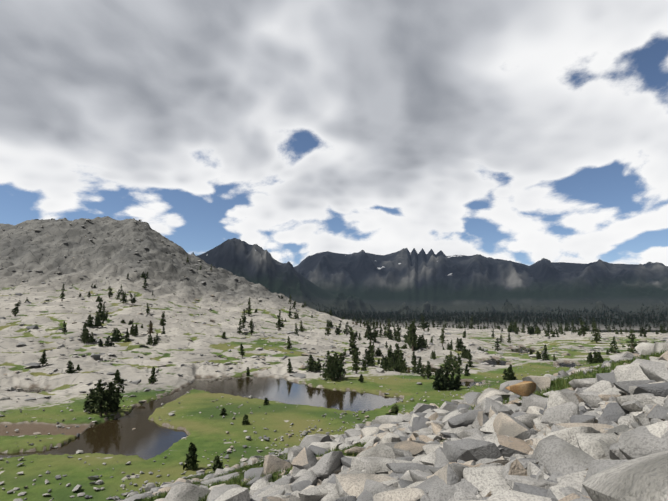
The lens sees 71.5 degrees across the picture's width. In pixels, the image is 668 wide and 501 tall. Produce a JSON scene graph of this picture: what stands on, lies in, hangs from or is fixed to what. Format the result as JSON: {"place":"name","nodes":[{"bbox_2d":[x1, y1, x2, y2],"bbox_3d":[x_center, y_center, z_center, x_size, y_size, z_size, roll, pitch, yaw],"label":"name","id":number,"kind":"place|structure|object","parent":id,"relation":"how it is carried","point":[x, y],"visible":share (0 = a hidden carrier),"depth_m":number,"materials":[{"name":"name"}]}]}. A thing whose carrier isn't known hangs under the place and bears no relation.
{"place":"outdoors","nodes":[
{"label":"outdoors","id":0,"kind":"place"},
{"bbox_2d":[0,330,666,459],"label":"water","id":1,"kind":"structure","parent":0,"point":[146,439],"depth_m":65.81,"materials":[{"name":"brown liquid"}]},
{"bbox_2d":[0,0,667,266],"bbox_3d":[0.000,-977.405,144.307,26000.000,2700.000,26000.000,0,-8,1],"label":"cloud","id":2,"kind":"structure","parent":0,"point":[420,114],"depth_m":4844.19,"materials":[{"name":"white"}]},
{"bbox_2d":[0,216,667,500],"bbox_3d":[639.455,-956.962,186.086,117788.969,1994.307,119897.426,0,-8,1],"label":"ground","id":3,"kind":"structure","parent":0,"point":[415,280],"depth_m":185.02,"materials":[{"name":"grey stone"}]},
{"bbox_2d":[0,357,606,500],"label":"meadow stones","id":4,"kind":"object","parent":3,"relation":"on","point":[148,486],"visible":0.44,"depth_m":40.68,"materials":[{"name":"grey stone"}]},
{"bbox_2d":[38,336,604,470],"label":"trees","id":5,"kind":"object","parent":3,"relation":"on","point":[101,400],"visible":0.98,"depth_m":76.65,"materials":[{"name":"green plant"}]},
{"bbox_2d":[0,218,667,416],"bbox_3d":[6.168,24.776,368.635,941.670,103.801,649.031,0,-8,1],"label":"rocks","id":6,"kind":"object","parent":3,"relation":"on","point":[262,357],"depth_m":144.66,"materials":[{"name":"grey stone"}]},
{"bbox_2d":[62,321,609,382],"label":"trees","id":7,"kind":"object","parent":3,"relation":"on","point":[395,361],"visible":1,"depth_m":121.76,"materials":[{"name":"green plant"}]},
{"bbox_2d":[11,256,667,352],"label":"trees","id":8,"kind":"object","parent":3,"relation":"on","point":[100,316],"visible":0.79,"depth_m":201.38,"materials":[{"name":"green plant"}]},
{"bbox_2d":[76,353,653,478],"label":"boulders","id":9,"kind":"object","parent":3,"relation":"on","point":[564,412],"visible":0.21,"depth_m":7.76,"materials":[{"name":"grey stone"}]},
{"bbox_2d":[116,340,667,500],"bbox_3d":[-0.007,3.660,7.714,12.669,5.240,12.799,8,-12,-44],"label":"talus","id":10,"kind":"structure","parent":3,"relation":"on","point":[508,452],"depth_m":6.71,"materials":[{"name":"grey stone"}]},
{"bbox_2d":[505,381,535,396],"bbox_3d":[4.184,3.049,10.181,1.065,0.311,0.350,4,-9,-25],"label":"orange rock","id":11,"kind":"object","parent":10,"relation":"on","point":[525,388],"visible":0.94,"depth_m":10.02,"materials":[{"name":"orange stone"}]},
{"bbox_2d":[582,450,667,500],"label":"boulder","id":12,"kind":"object","parent":10,"relation":"on","point":[644,478],"visible":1,"depth_m":1.94,"materials":[{"name":"grey stone"}]},
{"bbox_2d":[119,349,665,500],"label":"grass tufts","id":13,"kind":"object","parent":3,"relation":"on","point":[559,383],"visible":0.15,"depth_m":11.78,"materials":[{"name":"green plant"}]},
{"bbox_2d":[297,293,667,329],"bbox_3d":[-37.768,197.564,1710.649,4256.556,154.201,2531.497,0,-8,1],"label":"trees","id":14,"kind":"object","parent":3,"relation":"on","point":[494,316],"visible":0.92,"depth_m":1323.40,"materials":[{"name":"green plant"}]},
{"bbox_2d":[0,35,667,266],"label":"sky","id":15,"kind":"structure","parent":0,"point":[202,230],"materials":[{"name":"blue"}]}
]}

